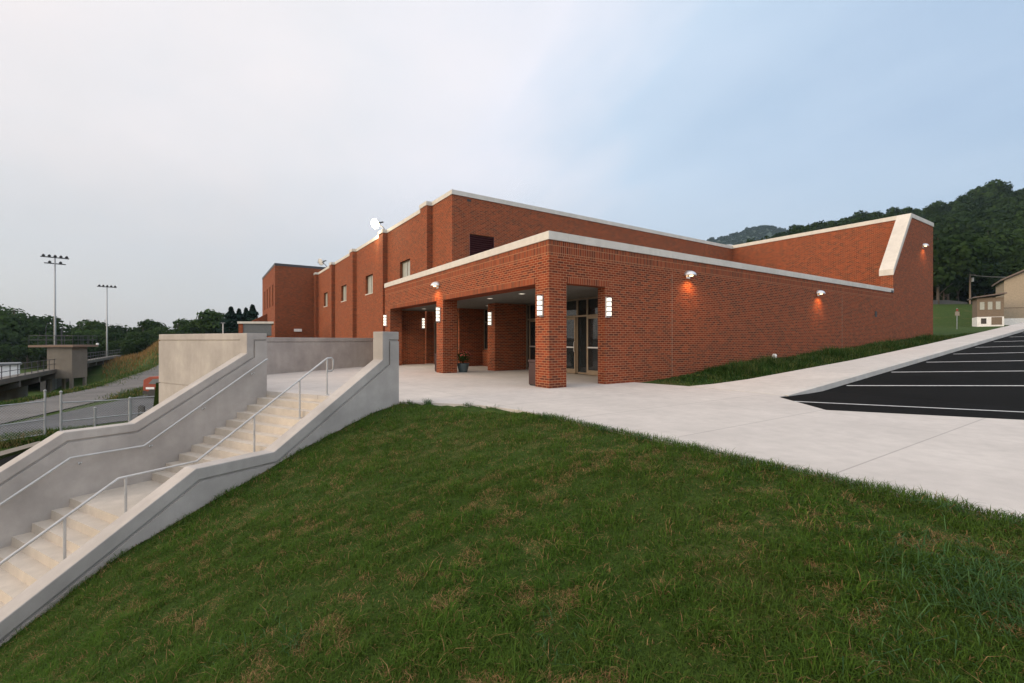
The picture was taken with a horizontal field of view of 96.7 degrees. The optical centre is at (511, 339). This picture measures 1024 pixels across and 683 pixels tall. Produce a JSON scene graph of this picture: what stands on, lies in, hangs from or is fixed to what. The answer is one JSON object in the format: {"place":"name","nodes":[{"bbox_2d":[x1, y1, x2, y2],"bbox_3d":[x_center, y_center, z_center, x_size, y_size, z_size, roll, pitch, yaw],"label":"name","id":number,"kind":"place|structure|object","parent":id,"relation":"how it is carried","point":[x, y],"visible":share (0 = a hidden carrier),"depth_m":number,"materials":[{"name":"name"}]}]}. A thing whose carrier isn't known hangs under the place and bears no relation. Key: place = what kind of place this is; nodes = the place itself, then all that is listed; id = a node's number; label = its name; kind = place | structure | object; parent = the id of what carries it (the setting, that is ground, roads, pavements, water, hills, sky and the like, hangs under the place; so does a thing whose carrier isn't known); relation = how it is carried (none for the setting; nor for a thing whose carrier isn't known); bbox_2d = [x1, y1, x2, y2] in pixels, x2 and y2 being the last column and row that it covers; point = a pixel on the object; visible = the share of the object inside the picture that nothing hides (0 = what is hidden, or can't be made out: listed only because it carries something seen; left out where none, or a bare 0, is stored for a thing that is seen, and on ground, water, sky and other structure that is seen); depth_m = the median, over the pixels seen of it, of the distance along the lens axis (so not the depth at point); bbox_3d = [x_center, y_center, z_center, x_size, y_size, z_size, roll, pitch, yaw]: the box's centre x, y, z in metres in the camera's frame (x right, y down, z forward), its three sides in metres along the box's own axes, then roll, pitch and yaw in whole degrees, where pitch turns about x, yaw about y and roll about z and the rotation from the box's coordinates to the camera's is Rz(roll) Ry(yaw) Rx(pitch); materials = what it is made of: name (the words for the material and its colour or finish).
{"place":"outdoors","nodes":[
{"label":"outdoors","id":0,"kind":"place"},
{"bbox_2d":[0,452,22,466],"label":"service drive","id":1,"kind":"structure","parent":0,"point":[3,461],"depth_m":14.73,"materials":[{"name":"asphalt"}]},
{"bbox_2d":[0,394,153,439],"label":"gravel yard","id":2,"kind":"structure","parent":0,"point":[52,421],"depth_m":22.66,"materials":[{"name":"grey gravel"}]},
{"bbox_2d":[0,441,39,455],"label":"service kerb","id":3,"kind":"structure","parent":2,"relation":"on","point":[7,451],"depth_m":15.85,"materials":[{"name":"grey concrete"}]},
{"bbox_2d":[0,390,153,440],"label":"chain link fence","id":4,"kind":"object","parent":2,"relation":"on","point":[129,407],"visible":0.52,"depth_m":17.97,"materials":[{"name":"metal"}]},
{"bbox_2d":[143,376,159,397],"bbox_3d":[-23.018,3.148,31.000,3.220,1.495,1.480,0,0,0],"label":"utility vehicle","id":5,"kind":"object","parent":2,"relation":"on","point":[149,384],"visible":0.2,"depth_m":30.30,"materials":[{"name":"orange paint"}]},
{"bbox_2d":[0,365,158,423],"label":"road","id":6,"kind":"structure","parent":0,"point":[52,403],"depth_m":29.95,"materials":[{"name":"grey asphalt"}]},
{"bbox_2d":[0,350,158,448],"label":"rough grass","id":7,"kind":"structure","parent":0,"point":[11,440],"depth_m":29.41,"materials":[{"name":"green plant"}]},
{"bbox_2d":[0,297,1023,682],"bbox_3d":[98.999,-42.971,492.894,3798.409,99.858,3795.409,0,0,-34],"label":"ground","id":8,"kind":"structure","parent":0,"point":[946,321],"depth_m":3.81,"materials":[{"name":"green plant"}]},
{"bbox_2d":[0,362,21,376],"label":"white shed","id":9,"kind":"structure","parent":8,"relation":"on","point":[7,368],"depth_m":58.34,"materials":[{"name":"paint"}]},
{"bbox_2d":[0,331,22,361],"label":"deciduous tree","id":10,"kind":"object","parent":8,"relation":"on","point":[8,339],"visible":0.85,"depth_m":105.31,"materials":[{"name":"green plant"}]},
{"bbox_2d":[0,304,25,317],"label":"deciduous tree","id":11,"kind":"object","parent":8,"relation":"on","point":[9,310],"visible":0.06,"depth_m":127.34,"materials":[{"name":"green plant"}]},
{"bbox_2d":[10,337,44,368],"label":"deciduous tree","id":12,"kind":"object","parent":8,"relation":"on","point":[20,350],"visible":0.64,"depth_m":103.54,"materials":[{"name":"green plant"}]},
{"bbox_2d":[0,359,55,401],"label":"grandstand","id":13,"kind":"object","parent":8,"relation":"on","point":[12,387],"visible":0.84,"depth_m":42.70,"materials":[{"name":"concrete"}]},
{"bbox_2d":[0,308,56,360],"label":"deciduous tree","id":14,"kind":"object","parent":8,"relation":"on","point":[12,323],"visible":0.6,"depth_m":110.81,"materials":[{"name":"green plant"}]},
{"bbox_2d":[22,331,53,366],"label":"deciduous tree","id":15,"kind":"object","parent":8,"relation":"on","point":[42,337],"visible":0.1,"depth_m":108.62,"materials":[{"name":"green plant"}]},
{"bbox_2d":[22,314,63,363],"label":"deciduous tree","id":16,"kind":"object","parent":8,"relation":"on","point":[49,319],"visible":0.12,"depth_m":118.39,"materials":[{"name":"green plant"}]},
{"bbox_2d":[27,338,67,360],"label":"deciduous tree","id":17,"kind":"object","parent":8,"relation":"on","point":[40,351],"visible":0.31,"depth_m":102.14,"materials":[{"name":"green plant"}]},
{"bbox_2d":[40,254,68,388],"bbox_3d":[-60.133,-2.188,59.882,0.653,17.976,2.700,0,0,42],"label":"floodlight mast","id":18,"kind":"object","parent":8,"relation":"on","point":[54,257],"visible":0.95,"depth_m":59.93,"materials":[{"name":"metal"}]},
{"bbox_2d":[28,323,98,392],"bbox_3d":[-48.289,2.438,49.187,4.174,8.524,3.630,0,0,-9],"label":"press booth","id":19,"kind":"object","parent":8,"relation":"on","point":[71,362],"visible":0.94,"depth_m":47.95,"materials":[{"name":"concrete"}]},
{"bbox_2d":[51,323,75,337],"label":"deciduous tree","id":20,"kind":"object","parent":8,"relation":"on","point":[66,329],"visible":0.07,"depth_m":118.88,"materials":[{"name":"green plant"}]},
{"bbox_2d":[57,327,84,342],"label":"deciduous tree","id":21,"kind":"object","parent":8,"relation":"on","point":[74,329],"visible":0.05,"depth_m":115.67,"materials":[{"name":"green plant"}]},
{"bbox_2d":[40,349,120,391],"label":"grandstand","id":22,"kind":"object","parent":8,"relation":"on","point":[90,363],"visible":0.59,"depth_m":67.45,"materials":[{"name":"concrete"}]},
{"bbox_2d":[59,332,102,358],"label":"deciduous tree","id":23,"kind":"object","parent":8,"relation":"on","point":[81,339],"visible":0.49,"depth_m":104.11,"materials":[{"name":"green plant"}]},
{"bbox_2d":[67,319,105,336],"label":"deciduous tree","id":24,"kind":"object","parent":8,"relation":"on","point":[81,324],"visible":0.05,"depth_m":119.45,"materials":[{"name":"green plant"}]},
{"bbox_2d":[71,329,105,358],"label":"deciduous tree","id":25,"kind":"object","parent":8,"relation":"on","point":[100,332],"visible":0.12,"depth_m":108.95,"materials":[{"name":"green plant"}]},
{"bbox_2d":[77,320,127,333],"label":"deciduous tree","id":26,"kind":"object","parent":8,"relation":"on","point":[112,328],"visible":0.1,"depth_m":118.65,"materials":[{"name":"green plant"}]},
{"bbox_2d":[90,333,119,357],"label":"deciduous tree","id":27,"kind":"object","parent":8,"relation":"on","point":[100,340],"visible":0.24,"depth_m":107.86,"materials":[{"name":"green plant"}]},
{"bbox_2d":[97,284,116,356],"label":"floodlight mast","id":28,"kind":"object","parent":8,"relation":"on","point":[99,285],"visible":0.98,"depth_m":79.92,"materials":[{"name":"metal"}]},
{"bbox_2d":[94,331,134,356],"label":"deciduous tree","id":29,"kind":"object","parent":8,"relation":"on","point":[113,335],"visible":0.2,"depth_m":108.49,"materials":[{"name":"green plant"}]},
{"bbox_2d":[103,336,133,357],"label":"deciduous tree","id":30,"kind":"object","parent":8,"relation":"on","point":[113,347],"visible":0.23,"depth_m":105.17,"materials":[{"name":"green plant"}]},
{"bbox_2d":[102,340,159,378],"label":"dry grass","id":31,"kind":"structure","parent":8,"relation":"on","point":[146,351],"depth_m":75.03,"materials":[{"name":"brown plant"}]},
{"bbox_2d":[0,333,266,547],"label":"stair parapet wall","id":32,"kind":"structure","parent":8,"relation":"on","point":[42,498],"depth_m":9.15,"materials":[{"name":"concrete"}]},
{"bbox_2d":[0,358,267,505],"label":"stair handrail","id":33,"kind":"object","parent":32,"relation":"attached to","point":[72,457],"visible":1,"depth_m":9.08,"materials":[{"name":"grey metal"}]},
{"bbox_2d":[119,331,152,358],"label":"deciduous tree","id":34,"kind":"object","parent":8,"relation":"on","point":[139,343],"visible":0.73,"depth_m":102.14,"materials":[{"name":"green plant"}]},
{"bbox_2d":[123,328,162,338],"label":"deciduous tree","id":35,"kind":"object","parent":8,"relation":"on","point":[131,334],"visible":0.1,"depth_m":112.43,"materials":[{"name":"green plant"}]},
{"bbox_2d":[130,319,166,332],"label":"deciduous tree","id":36,"kind":"object","parent":8,"relation":"on","point":[146,324],"visible":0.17,"depth_m":121.07,"materials":[{"name":"green plant"}]},
{"bbox_2d":[0,395,323,607],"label":"staircase","id":37,"kind":"structure","parent":8,"relation":"on","point":[42,555],"depth_m":8.30,"materials":[{"name":"concrete"}]},
{"bbox_2d":[0,357,333,565],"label":"stair handrail","id":38,"kind":"object","parent":37,"relation":"on","point":[63,518],"visible":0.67,"depth_m":7.75,"materials":[{"name":"grey metal"}]},
{"bbox_2d":[154,322,193,335],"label":"deciduous tree","id":39,"kind":"object","parent":8,"relation":"on","point":[158,331],"visible":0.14,"depth_m":111.40,"materials":[{"name":"green plant"}]},
{"bbox_2d":[173,318,193,330],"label":"deciduous tree","id":40,"kind":"object","parent":8,"relation":"on","point":[179,322],"visible":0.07,"depth_m":120.39,"materials":[{"name":"green plant"}]},
{"bbox_2d":[178,321,218,333],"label":"deciduous tree","id":41,"kind":"object","parent":8,"relation":"on","point":[196,331],"visible":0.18,"depth_m":111.83,"materials":[{"name":"green plant"}]},
{"bbox_2d":[0,332,398,645],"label":"stair parapet wall","id":42,"kind":"structure","parent":8,"relation":"on","point":[371,386],"depth_m":6.34,"materials":[{"name":"concrete"}]},
{"bbox_2d":[159,333,239,402],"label":"terrace end wall","id":43,"kind":"structure","parent":8,"relation":"on","point":[185,360],"depth_m":12.72,"materials":[{"name":"concrete"}]},
{"bbox_2d":[190,309,224,333],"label":"deciduous tree","id":44,"kind":"object","parent":8,"relation":"on","point":[212,317],"visible":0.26,"depth_m":113.21,"materials":[{"name":"green plant"}]},
{"bbox_2d":[214,306,237,332],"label":"conifer tree","id":45,"kind":"object","parent":8,"relation":"on","point":[230,315],"visible":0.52,"depth_m":91.83,"materials":[{"name":"green plant"}]},
{"bbox_2d":[230,308,244,332],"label":"conifer tree","id":46,"kind":"object","parent":8,"relation":"on","point":[239,317],"visible":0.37,"depth_m":92.97,"materials":[{"name":"green plant"}]},
{"bbox_2d":[244,304,259,320],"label":"conifer tree","id":47,"kind":"object","parent":8,"relation":"on","point":[252,313],"visible":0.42,"depth_m":94.04,"materials":[{"name":"green plant"}]},
{"bbox_2d":[237,321,273,335],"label":"garage building","id":48,"kind":"structure","parent":8,"relation":"on","point":[253,327],"depth_m":43.11,"materials":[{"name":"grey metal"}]},
{"bbox_2d":[253,263,325,337],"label":"gymnasium building","id":49,"kind":"structure","parent":8,"relation":"on","point":[288,300],"depth_m":51.25,"materials":[{"name":"brick"}]},
{"bbox_2d":[266,337,372,374],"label":"terrace back wall","id":50,"kind":"structure","parent":8,"relation":"on","point":[287,355],"depth_m":19.32,"materials":[{"name":"concrete"}]},
{"bbox_2d":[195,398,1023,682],"bbox_3d":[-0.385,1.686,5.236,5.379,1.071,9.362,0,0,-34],"label":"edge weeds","id":51,"kind":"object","parent":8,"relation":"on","point":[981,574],"visible":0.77,"depth_m":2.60,"materials":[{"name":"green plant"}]},
{"bbox_2d":[313,189,933,387],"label":"school building","id":52,"kind":"structure","parent":8,"relation":"on","point":[470,253],"depth_m":19.91,"materials":[{"name":"brick"}]},
{"bbox_2d":[368,275,372,293],"bbox_3d":[-10.902,-4.315,35.329,0.070,1.430,1.900,0,0,-34],"label":"window","id":53,"kind":"structure","parent":52,"relation":"in","point":[370,278],"depth_m":35.55,"materials":[{"name":"grey glass"}]},
{"bbox_2d":[370,218,383,228],"bbox_3d":[-9.540,-8.185,32.938,1.634,1.187,0.622,0,0,30],"label":"roof floodlight","id":54,"kind":"object","parent":52,"relation":"attached to","point":[375,223],"visible":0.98,"depth_m":32.98,"materials":[{"name":"metal"}]},
{"bbox_2d":[402,260,409,277],"bbox_3d":[-6.613,-4.315,28.873,0.070,1.430,1.800,0,0,-34],"label":"window","id":55,"kind":"structure","parent":52,"relation":"in","point":[405,265],"depth_m":29.05,"materials":[{"name":"white glass"}]},
{"bbox_2d":[436,307,440,321],"bbox_3d":[-2.922,-1.000,17.939,0.164,0.600,0.148,0,0,-34],"label":"wall sconce","id":56,"kind":"object","parent":52,"relation":"attached to","point":[438,314],"depth_m":17.89,"materials":[{"name":"glass"}]},
{"bbox_2d":[484,309,487,349],"bbox_3d":[-0.532,-0.535,21.808,0.100,2.050,3.100,0,0,-34],"label":"window","id":57,"kind":"structure","parent":52,"relation":"in","point":[485,310],"depth_m":22.93,"materials":[{"name":"black glass"}]},
{"bbox_2d":[488,312,491,325],"bbox_3d":[-0.951,-0.900,19.309,0.164,0.600,0.148,0,0,-34],"label":"wall sconce","id":58,"kind":"object","parent":52,"relation":"attached to","point":[489,318],"depth_m":19.26,"materials":[{"name":"glass"}]},
{"bbox_2d":[529,320,534,358],"bbox_3d":[0.993,0.210,19.340,0.120,2.140,0.920,0,0,-34],"label":"door","id":59,"kind":"structure","parent":52,"relation":"in","point":[531,322],"depth_m":19.55,"materials":[{"name":"glass"}]},
{"bbox_2d":[537,295,543,316],"bbox_3d":[0.752,-0.930,12.408,0.164,0.600,0.148,0,0,-34],"label":"wall sconce","id":60,"kind":"object","parent":52,"relation":"attached to","point":[540,305],"depth_m":12.37,"materials":[{"name":"glass"}]},
{"bbox_2d":[566,317,576,373],"bbox_3d":[2.150,0.210,17.599,0.120,2.140,0.900,0,0,-34],"label":"door","id":61,"kind":"structure","parent":52,"relation":"in","point":[570,322],"depth_m":17.45,"materials":[{"name":"clear glass"}]},
{"bbox_2d":[587,316,597,375],"bbox_3d":[2.949,0.210,16.396,0.120,2.140,0.750,0,0,-34],"label":"door","id":62,"kind":"structure","parent":52,"relation":"in","point":[592,321],"depth_m":16.49,"materials":[{"name":"clear glass"}]},
{"bbox_2d":[605,297,611,317],"bbox_3d":[2.845,-0.960,13.328,0.148,0.600,0.164,0,0,-34],"label":"wall sconce","id":63,"kind":"object","parent":52,"relation":"attached to","point":[608,306],"depth_m":13.28,"materials":[{"name":"glass"}]},
{"bbox_2d":[684,270,696,278],"bbox_3d":[6.087,-2.235,15.405,0.483,0.269,0.294,0,0,-34],"label":"dome wall lamp","id":64,"kind":"object","parent":52,"relation":"attached to","point":[688,273],"visible":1,"depth_m":15.35,"materials":[{"name":"metal"}]},
{"bbox_2d":[788,224,810,231],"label":"deciduous tree","id":65,"kind":"object","parent":8,"relation":"on","point":[793,226],"visible":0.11,"depth_m":239.15,"materials":[{"name":"green plant"}]},
{"bbox_2d":[647,331,982,384],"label":"verge grass","id":66,"kind":"structure","parent":8,"relation":"on","point":[756,368],"depth_m":16.40,"materials":[{"name":"green plant"}]},
{"bbox_2d":[837,215,861,221],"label":"deciduous tree","id":67,"kind":"object","parent":8,"relation":"on","point":[849,217],"visible":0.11,"depth_m":238.03,"materials":[{"name":"green plant"}]},
{"bbox_2d":[853,210,882,218],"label":"deciduous tree","id":68,"kind":"object","parent":8,"relation":"on","point":[862,213],"visible":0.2,"depth_m":238.59,"materials":[{"name":"green plant"}]},
{"bbox_2d":[740,193,1023,303],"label":"hillside wood","id":69,"kind":"object","parent":8,"relation":"on","point":[992,213],"visible":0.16,"depth_m":176.57,"materials":[{"name":"green plant"}]},
{"bbox_2d":[885,206,912,215],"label":"deciduous tree","id":70,"kind":"object","parent":8,"relation":"on","point":[894,210],"visible":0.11,"depth_m":238.70,"materials":[{"name":"green plant"}]},
{"bbox_2d":[782,328,1023,395],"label":"kerb","id":71,"kind":"structure","parent":8,"relation":"on","point":[845,380],"depth_m":14.14,"materials":[{"name":"concrete"}]},
{"bbox_2d":[922,200,948,215],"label":"deciduous tree","id":72,"kind":"object","parent":8,"relation":"on","point":[935,208],"visible":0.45,"depth_m":236.52,"materials":[{"name":"green plant"}]},
{"bbox_2d":[933,274,967,299],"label":"deciduous tree","id":73,"kind":"object","parent":8,"relation":"on","point":[953,287],"visible":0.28,"depth_m":93.99,"materials":[{"name":"green plant"}]},
{"bbox_2d":[933,300,967,303],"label":"retaining wall","id":74,"kind":"structure","parent":8,"relation":"on","point":[947,302],"depth_m":96.00,"materials":[{"name":"concrete"}]},
{"bbox_2d":[944,201,963,211],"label":"deciduous tree","id":75,"kind":"object","parent":8,"relation":"on","point":[955,204],"visible":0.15,"depth_m":236.20,"materials":[{"name":"green plant"}]},
{"bbox_2d":[933,235,984,303],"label":"deciduous tree","id":76,"kind":"object","parent":8,"relation":"on","point":[953,257],"visible":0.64,"depth_m":90.45,"materials":[{"name":"green plant"}]},
{"bbox_2d":[933,232,991,261],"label":"deciduous tree","id":77,"kind":"object","parent":8,"relation":"on","point":[983,244],"visible":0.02,"depth_m":98.76,"materials":[{"name":"green plant"}]},
{"bbox_2d":[946,246,983,299],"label":"deciduous tree","id":78,"kind":"object","parent":8,"relation":"on","point":[979,273],"visible":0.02,"depth_m":96.61,"materials":[{"name":"green plant"}]},
{"bbox_2d":[952,193,978,203],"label":"deciduous tree","id":79,"kind":"object","parent":8,"relation":"on","point":[965,198],"visible":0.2,"depth_m":234.60,"materials":[{"name":"green plant"}]},
{"bbox_2d":[969,272,973,303],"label":"utility pole","id":80,"kind":"object","parent":8,"relation":"on","point":[971,279],"visible":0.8,"depth_m":91.88,"materials":[{"name":"brown wood"}]},
{"bbox_2d":[956,244,996,300],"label":"deciduous tree","id":81,"kind":"object","parent":8,"relation":"on","point":[987,270],"visible":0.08,"depth_m":99.36,"materials":[{"name":"green plant"}]},
{"bbox_2d":[956,188,998,202],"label":"deciduous tree","id":82,"kind":"object","parent":8,"relation":"on","point":[984,193],"visible":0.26,"depth_m":235.19,"materials":[{"name":"green plant"}]},
{"bbox_2d":[960,264,1002,297],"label":"deciduous tree","id":83,"kind":"object","parent":8,"relation":"on","point":[975,293],"visible":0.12,"depth_m":102.66,"materials":[{"name":"green plant"}]},
{"bbox_2d":[966,179,1006,197],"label":"deciduous tree","id":84,"kind":"object","parent":8,"relation":"on","point":[993,184],"visible":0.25,"depth_m":235.13,"materials":[{"name":"green plant"}]},
{"bbox_2d":[967,292,1006,326],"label":"house","id":85,"kind":"structure","parent":8,"relation":"on","point":[987,310],"depth_m":65.34,"materials":[{"name":"white paint"}]},
{"bbox_2d":[991,317,1001,324],"bbox_3d":[68.998,-2.726,64.773,1.050,1.100,0.031,0,0,38],"label":"lower door","id":86,"kind":"structure","parent":85,"relation":"in","point":[994,320],"depth_m":64.77,"materials":[{"name":"brown wood"}]},
{"bbox_2d":[971,236,1015,301],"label":"deciduous tree","id":87,"kind":"object","parent":8,"relation":"on","point":[998,248],"visible":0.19,"depth_m":106.59,"materials":[{"name":"green plant"}]},
{"bbox_2d":[976,261,1023,293],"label":"deciduous tree","id":88,"kind":"object","parent":8,"relation":"on","point":[1009,269],"visible":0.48,"depth_m":99.10,"materials":[{"name":"green plant"}]},
{"bbox_2d":[983,230,1018,254],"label":"deciduous tree","id":89,"kind":"object","parent":8,"relation":"on","point":[999,234],"visible":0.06,"depth_m":110.37,"materials":[{"name":"green plant"}]},
{"bbox_2d":[994,181,1013,197],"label":"deciduous tree","id":90,"kind":"object","parent":8,"relation":"on","point":[1006,189],"visible":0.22,"depth_m":233.98,"materials":[{"name":"green plant"}]},
{"bbox_2d":[992,270,1023,324],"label":"wooden house","id":91,"kind":"structure","parent":8,"relation":"on","point":[1012,285],"depth_m":69.36,"materials":[{"name":"white paint"}]},
{"bbox_2d":[1009,227,1023,236],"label":"deciduous tree","id":92,"kind":"object","parent":8,"relation":"on","point":[1020,230],"visible":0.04,"depth_m":116.82,"materials":[{"name":"green plant"}]},
{"bbox_2d":[0,0,1023,331],"label":"sky","id":93,"kind":"structure","parent":0,"point":[176,152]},
{"bbox_2d":[267,363,1023,521],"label":"plaza","id":94,"kind":"structure","parent":0,"point":[974,459],"depth_m":7.00,"materials":[{"name":"concrete"}]},
{"bbox_2d":[457,349,470,371],"bbox_3d":[-1.981,0.831,18.446,0.675,0.938,0.682,0,0,-34],"label":"potted plant","id":95,"kind":"object","parent":94,"relation":"on","point":[463,366],"visible":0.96,"depth_m":18.27,"materials":[{"name":"green plant"}]},
{"bbox_2d":[528,359,534,385],"bbox_3d":[0.727,0.930,13.028,0.400,0.740,0.400,0,0,-34],"label":"litter bin","id":96,"kind":"object","parent":94,"relation":"on","point":[531,372],"visible":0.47,"depth_m":12.96,"materials":[{"name":"brown plastic"}]},
{"bbox_2d":[717,228,773,244],"bbox_3d":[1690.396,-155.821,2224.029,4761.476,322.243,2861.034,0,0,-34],"label":"hills","id":97,"kind":"structure","parent":0,"point":[769,234],"depth_m":1217.57,"materials":[{"name":"green plant"}]},
{"bbox_2d":[706,225,788,244],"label":"ridge wood","id":98,"kind":"object","parent":97,"relation":"on","point":[747,231],"visible":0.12,"depth_m":1236.53,"materials":[{"name":"green plant"}]},
{"bbox_2d":[691,323,1023,394],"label":"sidewalk","id":99,"kind":"structure","parent":0,"point":[783,383],"depth_m":14.07,"materials":[{"name":"concrete"}]},
{"bbox_2d":[781,331,1023,419],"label":"parking lot","id":100,"kind":"structure","parent":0,"point":[997,363],"depth_m":11.07,"materials":[{"name":"black asphalt"}]},
{"bbox_2d":[795,401,1018,411],"bbox_3d":[8.805,1.274,8.466,6.202,0.065,0.084,0,0,24],"label":"road marking","id":101,"kind":"object","parent":100,"relation":"on","point":[910,406],"visible":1,"depth_m":8.94,"materials":[{"name":"paint"}]},
{"bbox_2d":[847,385,1023,385],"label":"road marking","id":102,"kind":"object","parent":100,"relation":"on","point":[935,385],"visible":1,"depth_m":11.39,"materials":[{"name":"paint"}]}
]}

